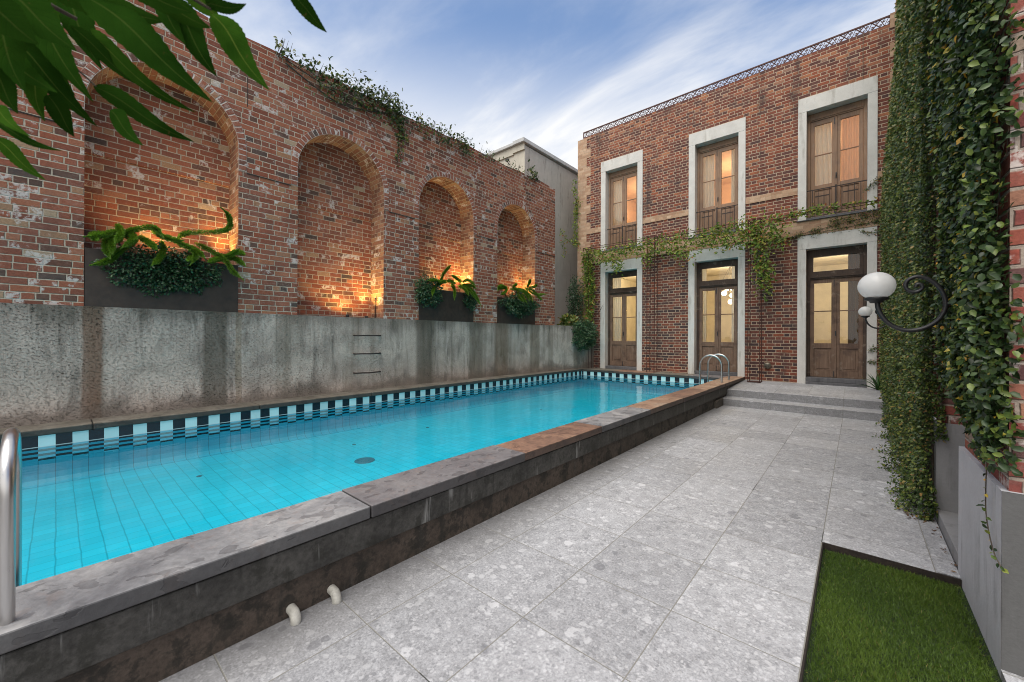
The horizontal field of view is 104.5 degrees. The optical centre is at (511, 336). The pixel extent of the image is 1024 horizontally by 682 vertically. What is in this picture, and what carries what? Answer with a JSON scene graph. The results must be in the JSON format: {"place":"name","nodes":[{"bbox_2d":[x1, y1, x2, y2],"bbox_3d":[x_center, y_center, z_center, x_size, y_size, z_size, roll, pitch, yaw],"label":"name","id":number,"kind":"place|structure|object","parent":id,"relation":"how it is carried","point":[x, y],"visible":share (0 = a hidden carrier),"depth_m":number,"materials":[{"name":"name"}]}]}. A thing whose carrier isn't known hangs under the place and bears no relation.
{"place":"outdoors","nodes":[
{"label":"outdoors","id":0,"kind":"place"},
{"bbox_2d":[0,0,326,179],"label":"tree branch","id":1,"kind":"object","parent":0,"point":[37,61],"visible":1,"depth_m":0.59,"materials":[{"name":"green plant"}]},
{"bbox_2d":[0,0,554,324],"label":"brick wall","id":2,"kind":"structure","parent":0,"point":[332,208],"depth_m":6.81,"materials":[{"name":"brown brick"}]},
{"bbox_2d":[273,31,292,60],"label":"wall creeper","id":3,"kind":"object","parent":2,"relation":"attached to","point":[282,51],"depth_m":6.80,"materials":[{"name":"green plant"}]},
{"bbox_2d":[286,49,325,80],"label":"wall creeper","id":4,"kind":"object","parent":2,"relation":"attached to","point":[299,62],"depth_m":7.08,"materials":[{"name":"green plant"}]},
{"bbox_2d":[293,49,372,111],"bbox_3d":[-3.337,-4.778,7.490,0.336,0.855,1.433,0,0,41],"label":"wall creeper","id":5,"kind":"object","parent":2,"relation":"attached to","point":[334,83],"depth_m":7.46,"materials":[{"name":"green plant"}]},
{"bbox_2d":[285,60,387,149],"bbox_3d":[-3.274,-4.385,7.630,0.035,0.871,2.007,0,0,41],"label":"vine stem","id":6,"kind":"object","parent":2,"relation":"attached to","point":[334,91],"visible":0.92,"depth_m":7.45,"materials":[{"name":"brown plant"}]},
{"bbox_2d":[326,69,405,120],"bbox_3d":[-2.894,-4.958,7.986,0.369,1.012,1.725,0,0,41],"label":"wall creeper","id":7,"kind":"object","parent":2,"relation":"attached to","point":[371,95],"depth_m":7.95,"materials":[{"name":"green plant"}]},
{"bbox_2d":[368,80,420,133],"bbox_3d":[-2.512,-4.896,8.477,0.412,1.004,1.372,0,0,41],"label":"wall creeper","id":8,"kind":"object","parent":2,"relation":"attached to","point":[396,109],"depth_m":8.40,"materials":[{"name":"green plant"}]},
{"bbox_2d":[392,113,412,166],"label":"wall creeper","id":9,"kind":"object","parent":2,"relation":"attached to","point":[399,134],"depth_m":8.58,"materials":[{"name":"green plant"}]},
{"bbox_2d":[409,112,435,138],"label":"wall creeper","id":10,"kind":"object","parent":2,"relation":"attached to","point":[422,121],"depth_m":8.98,"materials":[{"name":"green plant"}]},
{"bbox_2d":[429,122,464,150],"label":"wall creeper","id":11,"kind":"object","parent":2,"relation":"attached to","point":[448,138],"depth_m":9.50,"materials":[{"name":"green plant"}]},
{"bbox_2d":[457,132,475,161],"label":"wall creeper","id":12,"kind":"object","parent":2,"relation":"attached to","point":[465,145],"depth_m":9.97,"materials":[{"name":"green plant"}]},
{"bbox_2d":[474,141,501,168],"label":"wall creeper","id":13,"kind":"object","parent":2,"relation":"attached to","point":[487,155],"depth_m":10.57,"materials":[{"name":"green plant"}]},
{"bbox_2d":[497,157,529,177],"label":"wall creeper","id":14,"kind":"object","parent":2,"relation":"attached to","point":[498,160],"depth_m":11.37,"materials":[{"name":"green plant"}]},
{"bbox_2d":[524,159,538,181],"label":"wall creeper","id":15,"kind":"object","parent":2,"relation":"attached to","point":[530,169],"depth_m":12.05,"materials":[{"name":"green plant"}]},
{"bbox_2d":[0,302,593,427],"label":"concrete wall","id":16,"kind":"structure","parent":0,"point":[60,363],"depth_m":6.19,"materials":[{"name":"grey concrete"}]},
{"bbox_2d":[84,247,237,311],"bbox_3d":[-5.099,-0.774,5.859,0.391,0.753,1.674,0,0,41],"label":"planter box","id":17,"kind":"object","parent":16,"relation":"on","point":[100,290],"visible":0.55,"depth_m":5.57,"materials":[{"name":"concrete"}]},
{"bbox_2d":[91,241,225,297],"bbox_3d":[-4.966,-0.953,5.665,0.429,0.821,1.458,0,0,41],"label":"trailing shrub","id":18,"kind":"object","parent":17,"relation":"in","point":[166,271],"visible":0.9,"depth_m":5.60,"materials":[{"name":"green plant"}]},
{"bbox_2d":[82,207,246,280],"bbox_3d":[-4.816,-1.401,5.614,0.429,1.069,1.739,0,0,41],"label":"foxtail fern","id":19,"kind":"object","parent":17,"relation":"in","point":[111,238],"visible":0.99,"depth_m":5.46,"materials":[{"name":"green plant"}]},
{"bbox_2d":[353,371,380,373],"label":"wall rung","id":20,"kind":"structure","parent":16,"relation":"attached to","point":[365,372],"depth_m":7.90,"materials":[{"name":"metal"}]},
{"bbox_2d":[353,352,380,354],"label":"wall rung","id":21,"kind":"structure","parent":16,"relation":"attached to","point":[366,353],"depth_m":7.91,"materials":[{"name":"metal"}]},
{"bbox_2d":[419,288,472,321],"bbox_3d":[-1.701,-0.753,9.769,0.391,0.738,1.690,0,0,41],"label":"planter box","id":22,"kind":"object","parent":16,"relation":"on","point":[449,308],"visible":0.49,"depth_m":9.65,"materials":[{"name":"concrete"}]},
{"bbox_2d":[412,273,443,308],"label":"trailing shrub","id":23,"kind":"object","parent":22,"relation":"in","point":[426,288],"visible":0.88,"depth_m":9.02,"materials":[{"name":"green plant"}]},
{"bbox_2d":[427,265,481,306],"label":"foxtail fern","id":24,"kind":"object","parent":22,"relation":"in","point":[467,288],"visible":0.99,"depth_m":9.65,"materials":[{"name":"green plant"}]},
{"bbox_2d":[462,291,478,312],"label":"trailing shrub","id":25,"kind":"object","parent":22,"relation":"in","point":[470,299],"visible":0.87,"depth_m":10.04,"materials":[{"name":"green plant"}]},
{"bbox_2d":[497,297,534,324],"bbox_3d":[0.009,-0.739,11.737,0.391,0.723,1.692,0,0,41],"label":"planter box","id":26,"kind":"object","parent":16,"relation":"on","point":[503,316],"visible":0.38,"depth_m":11.35,"materials":[{"name":"metal"}]},
{"bbox_2d":[497,291,540,318],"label":"trailing shrub","id":27,"kind":"object","parent":26,"relation":"in","point":[519,306],"visible":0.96,"depth_m":11.43,"materials":[{"name":"green plant"}]},
{"bbox_2d":[497,279,544,303],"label":"foxtail fern","id":28,"kind":"object","parent":26,"relation":"in","point":[526,293],"visible":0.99,"depth_m":11.49,"materials":[{"name":"green plant"}]},
{"bbox_2d":[557,313,578,325],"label":"broadleaf plant","id":29,"kind":"object","parent":16,"relation":"on","point":[566,320],"visible":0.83,"depth_m":13.42,"materials":[{"name":"green plant"}]},
{"bbox_2d":[565,275,585,322],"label":"corner shrub","id":30,"kind":"object","parent":16,"relation":"on","point":[576,303],"visible":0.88,"depth_m":13.95,"materials":[{"name":"green plant"}]},
{"bbox_2d":[571,318,600,351],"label":"corner shrub","id":31,"kind":"object","parent":16,"relation":"on","point":[589,334],"visible":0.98,"depth_m":13.25,"materials":[{"name":"green plant"}]},
{"bbox_2d":[185,0,895,168],"label":"sky","id":32,"kind":"structure","parent":0,"point":[548,73],"materials":[{"name":"blue"}]},
{"bbox_2d":[159,405,1023,681],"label":"paving","id":33,"kind":"structure","parent":0,"point":[689,551],"depth_m":2.59,"materials":[{"name":"stone"}]},
{"bbox_2d":[903,509,957,572],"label":"leaf litter","id":34,"kind":"object","parent":33,"relation":"on","point":[931,533],"visible":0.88,"depth_m":3.35,"materials":[{"name":"plant"}]},
{"bbox_2d":[915,507,960,578],"bbox_3d":[3.314,1.569,3.111,0.106,0.002,1.348,0,0,41],"label":"paving edge strip","id":35,"kind":"object","parent":33,"relation":"on","point":[942,560],"visible":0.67,"depth_m":2.92,"materials":[{"name":"stone"}]},
{"bbox_2d":[577,0,897,387],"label":"brick house","id":36,"kind":"structure","parent":0,"point":[763,124],"depth_m":11.00,"materials":[{"name":"brick"}]},
{"bbox_2d":[571,176,582,245],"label":"virginia creeper","id":37,"kind":"object","parent":36,"relation":"attached to","point":[575,215],"visible":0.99,"depth_m":14.43,"materials":[{"name":"green plant"}]},
{"bbox_2d":[613,278,620,340],"bbox_3d":[3.647,-0.600,13.950,0.400,3.150,0.056,0,0,41],"label":"curtain","id":38,"kind":"object","parent":36,"relation":"hanging from","point":[616,313],"visible":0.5,"depth_m":13.93,"materials":[{"name":"beige fabric"}]},
{"bbox_2d":[613,180,621,225],"bbox_3d":[3.685,-4.335,13.930,0.460,2.580,0.056,0,0,41],"label":"curtain","id":39,"kind":"object","parent":36,"relation":"hanging from","point":[617,207],"visible":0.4,"depth_m":13.91,"materials":[{"name":"beige fabric"}]},
{"bbox_2d":[600,257,642,370],"bbox_3d":[3.779,-0.742,13.498,1.500,3.686,0.390,0,0,41],"label":"french door","id":40,"kind":"structure","parent":36,"relation":"in","point":[624,354],"depth_m":13.57,"materials":[{"name":"brown wood"}]},
{"bbox_2d":[600,150,642,251],"bbox_3d":[3.787,-4.521,13.491,1.540,3.128,0.410,0,0,41],"label":"french window","id":41,"kind":"structure","parent":36,"relation":"in","point":[630,165],"depth_m":13.52,"materials":[{"name":"brown wood"}]},
{"bbox_2d":[702,269,706,341],"bbox_3d":[5.802,-0.592,12.077,0.230,3.150,0.056,0,0,41],"label":"curtain","id":42,"kind":"object","parent":36,"relation":"hanging from","point":[704,274],"visible":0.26,"depth_m":12.03,"materials":[{"name":"beige fabric"}]},
{"bbox_2d":[703,155,714,207],"bbox_3d":[5.889,-4.327,12.015,0.460,2.580,0.056,0,0,41],"label":"curtain","id":43,"kind":"object","parent":36,"relation":"hanging from","point":[708,175],"visible":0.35,"depth_m":11.98,"materials":[{"name":"beige fabric"}]},
{"bbox_2d":[688,244,744,376],"bbox_3d":[5.991,-0.733,11.575,1.497,3.686,0.390,0,0,41],"label":"french door","id":44,"kind":"structure","parent":36,"relation":"in","point":[734,351],"depth_m":11.60,"materials":[{"name":"brown wood"}]},
{"bbox_2d":[688,117,745,238],"bbox_3d":[6.000,-4.512,11.568,1.537,3.128,0.410,0,0,41],"label":"french window","id":45,"kind":"structure","parent":36,"relation":"in","point":[716,140],"depth_m":11.59,"materials":[{"name":"brown wood"}]},
{"bbox_2d":[721,266,731,303],"bbox_3d":[7.403,-1.757,13.479,0.590,1.304,0.417,0,0,41],"label":"pendant light","id":46,"kind":"object","parent":36,"relation":"hanging from","point":[723,293],"visible":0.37,"depth_m":13.46,"materials":[{"name":"glass"}]},
{"bbox_2d":[731,149,734,201],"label":"curtain","id":47,"kind":"object","parent":36,"relation":"hanging from","point":[732,171],"visible":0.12,"depth_m":11.54,"materials":[{"name":"beige fabric"}]},
{"bbox_2d":[731,266,734,341],"bbox_3d":[6.497,-0.589,11.473,0.250,3.150,0.056,0,0,41],"label":"curtain","id":48,"kind":"object","parent":36,"relation":"hanging from","point":[733,277],"visible":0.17,"depth_m":11.53,"materials":[{"name":"beige fabric"}]},
{"bbox_2d":[583,15,889,138],"bbox_3d":[5.741,-7.279,11.624,8.351,0.220,0.034,0,0,41],"label":"roof cresting","id":49,"kind":"object","parent":36,"relation":"on","point":[815,45],"visible":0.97,"depth_m":10.89,"materials":[{"name":"metal"}]},
{"bbox_2d":[764,362,770,368],"bbox_3d":[6.815,0.767,10.573,0.170,0.170,0.094,0,0,41],"label":"wall vent","id":50,"kind":"object","parent":36,"relation":"attached to","point":[767,365],"depth_m":10.55,"materials":[{"name":"metal"}]},
{"bbox_2d":[815,123,831,185],"bbox_3d":[7.972,-4.318,10.204,0.520,2.580,0.056,0,0,41],"label":"curtain","id":51,"kind":"object","parent":36,"relation":"hanging from","point":[823,145],"visible":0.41,"depth_m":10.18,"materials":[{"name":"beige fabric"}]},
{"bbox_2d":[778,175,883,364],"bbox_3d":[7.790,-1.523,9.742,2.258,4.411,0.147,0,0,41],"label":"creeping fig","id":52,"kind":"object","parent":36,"relation":"attached to","point":[853,219],"visible":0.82,"depth_m":9.37,"materials":[{"name":"green plant"}]},
{"bbox_2d":[797,226,876,387],"bbox_3d":[8.001,-0.638,9.802,1.506,3.860,0.430,0,0,41],"label":"french door","id":53,"kind":"structure","parent":36,"relation":"in","point":[835,363],"depth_m":9.83,"materials":[{"name":"brown wood"}]},
{"bbox_2d":[797,75,878,221],"bbox_3d":[8.023,-4.504,9.809,1.546,3.128,0.410,0,0,41],"label":"french window","id":54,"kind":"structure","parent":36,"relation":"in","point":[860,98],"depth_m":9.79,"materials":[{"name":"brown wood"}]},
{"bbox_2d":[841,115,863,199],"bbox_3d":[8.455,-4.316,9.784,0.500,2.580,0.056,0,0,41],"label":"curtain","id":55,"kind":"object","parent":36,"relation":"hanging from","point":[849,139],"visible":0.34,"depth_m":9.83,"materials":[{"name":"beige fabric"}]},
{"bbox_2d":[848,253,859,343],"bbox_3d":[8.508,-0.581,9.725,0.400,3.150,0.056,0,0,41],"label":"curtain","id":56,"kind":"object","parent":36,"relation":"hanging from","point":[853,263],"visible":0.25,"depth_m":9.80,"materials":[{"name":"beige fabric"}]},
{"bbox_2d":[726,380,885,409],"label":"terrace","id":57,"kind":"structure","parent":0,"point":[856,397],"depth_m":8.91,"materials":[{"name":"stone"}]},
{"bbox_2d":[583,199,880,382],"bbox_3d":[5.451,-0.968,11.397,7.729,4.316,0.310,0,0,41],"label":"steel trellis","id":58,"kind":"object","parent":57,"relation":"on","point":[748,223],"visible":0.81,"depth_m":10.71,"materials":[{"name":"grey metal"}]},
{"bbox_2d":[580,247,597,324],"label":"virginia creeper","id":59,"kind":"object","parent":58,"relation":"attached to","point":[585,279],"visible":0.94,"depth_m":13.76,"materials":[{"name":"green plant"}]},
{"bbox_2d":[580,206,795,301],"bbox_3d":[4.706,-2.134,11.900,6.239,2.437,0.545,0,0,41],"label":"virginia creeper","id":60,"kind":"object","parent":58,"relation":"attached to","point":[752,235],"visible":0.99,"depth_m":10.87,"materials":[{"name":"green plant"}]},
{"bbox_2d":[784,196,880,220],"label":"virginia creeper","id":61,"kind":"object","parent":58,"relation":"attached to","point":[792,213],"visible":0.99,"depth_m":9.50,"materials":[{"name":"green plant"}]},
{"bbox_2d":[860,371,880,389],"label":"strappy plant","id":62,"kind":"object","parent":57,"relation":"on","point":[877,384],"visible":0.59,"depth_m":8.95,"materials":[{"name":"green plant"}]},
{"bbox_2d":[803,549,1002,681],"bbox_3d":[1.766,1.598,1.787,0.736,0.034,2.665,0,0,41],"label":"grass","id":63,"kind":"structure","parent":0,"point":[946,599],"depth_m":2.18,"materials":[{"name":"green plant"}]},
{"label":"ground","id":64,"kind":"structure","parent":0,"visible":0},
{"bbox_2d":[0,368,744,681],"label":"swimming pool","id":65,"kind":"structure","parent":64,"relation":"on","point":[159,546],"depth_m":3.75,"materials":[{"name":"tile"}]},
{"bbox_2d":[0,428,21,626],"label":"pool ladder","id":66,"kind":"object","parent":65,"relation":"attached to","point":[11,512],"visible":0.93,"depth_m":1.49,"materials":[{"name":"silver metal"}]},
{"bbox_2d":[286,603,300,625],"bbox_3d":[-1.193,1.519,2.171,0.099,0.070,0.053,0,0,41],"label":"pipe elbow","id":67,"kind":"object","parent":65,"relation":"attached to","point":[293,611],"visible":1,"depth_m":2.15,"materials":[{"name":"white plastic"}]},
{"bbox_2d":[327,584,341,604],"bbox_3d":[-1.046,1.520,2.341,0.099,0.070,0.053,0,0,41],"label":"pipe elbow","id":68,"kind":"object","parent":65,"relation":"attached to","point":[333,592],"visible":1,"depth_m":2.32,"materials":[{"name":"white plastic"}]},
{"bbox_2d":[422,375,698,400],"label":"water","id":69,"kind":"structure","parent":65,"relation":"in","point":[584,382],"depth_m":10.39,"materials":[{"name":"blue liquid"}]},
{"bbox_2d":[699,354,729,384],"bbox_3d":[5.090,1.055,9.961,0.541,1.251,0.763,0,0,41],"label":"pool ladder","id":70,"kind":"object","parent":65,"relation":"attached to","point":[711,356],"visible":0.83,"depth_m":9.84,"materials":[{"name":"silver metal"}]},
{"bbox_2d":[488,137,577,324],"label":"grey building","id":71,"kind":"structure","parent":64,"relation":"on","point":[558,175],"depth_m":15.15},
{"bbox_2d":[559,229,580,257],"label":"virginia creeper","id":72,"kind":"object","parent":71,"relation":"attached to","point":[569,242],"visible":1,"depth_m":14.53,"materials":[{"name":"green plant"}]},
{"bbox_2d":[722,396,935,421],"bbox_3d":[6.330,1.531,8.220,3.620,0.208,0.520,0,0,41],"label":"step","id":73,"kind":"object","parent":64,"relation":"on","point":[834,411],"visible":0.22,"depth_m":8.18,"materials":[{"name":"stone"}]},
{"bbox_2d":[799,542,961,681],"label":"lawn edging","id":74,"kind":"object","parent":64,"relation":"on","point":[895,565],"visible":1,"depth_m":2.69,"materials":[{"name":"metal"}]},
{"bbox_2d":[902,0,1023,677],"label":"brick wing","id":75,"kind":"structure","parent":64,"relation":"on","point":[959,477],"depth_m":1.93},
{"bbox_2d":[858,306,889,328],"bbox_3d":[6.711,-0.356,7.285,0.521,0.422,0.202,0,0,41],"label":"wall lamp","id":76,"kind":"object","parent":75,"relation":"attached to","point":[865,312],"visible":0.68,"depth_m":7.33,"materials":[{"name":"white glass"}]},
{"bbox_2d":[876,44,896,428],"bbox_3d":[7.508,-3.222,7.798,0.578,9.710,3.328,0,0,41],"label":"climbing ivy","id":77,"kind":"object","parent":75,"relation":"attached to","point":[883,337],"visible":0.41,"depth_m":7.62,"materials":[{"name":"green plant"}]},
{"bbox_2d":[871,0,913,474],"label":"climbing ivy","id":78,"kind":"object","parent":75,"relation":"attached to","point":[897,191],"visible":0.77,"depth_m":5.32,"materials":[{"name":"green plant"}]},
{"bbox_2d":[857,272,951,332],"bbox_3d":[2.668,-0.239,2.650,0.541,0.422,0.202,0,0,41],"label":"wall lamp","id":79,"kind":"object","parent":75,"relation":"attached to","point":[877,288],"visible":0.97,"depth_m":2.68,"materials":[{"name":"white glass"}]},
{"bbox_2d":[884,0,948,521],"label":"climbing ivy","id":80,"kind":"object","parent":75,"relation":"attached to","point":[916,469],"visible":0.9,"depth_m":3.52,"materials":[{"name":"green plant"}]},
{"bbox_2d":[924,0,1023,573],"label":"climbing ivy","id":81,"kind":"object","parent":75,"relation":"attached to","point":[963,68],"visible":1,"depth_m":1.95,"materials":[{"name":"green plant"}]}
]}

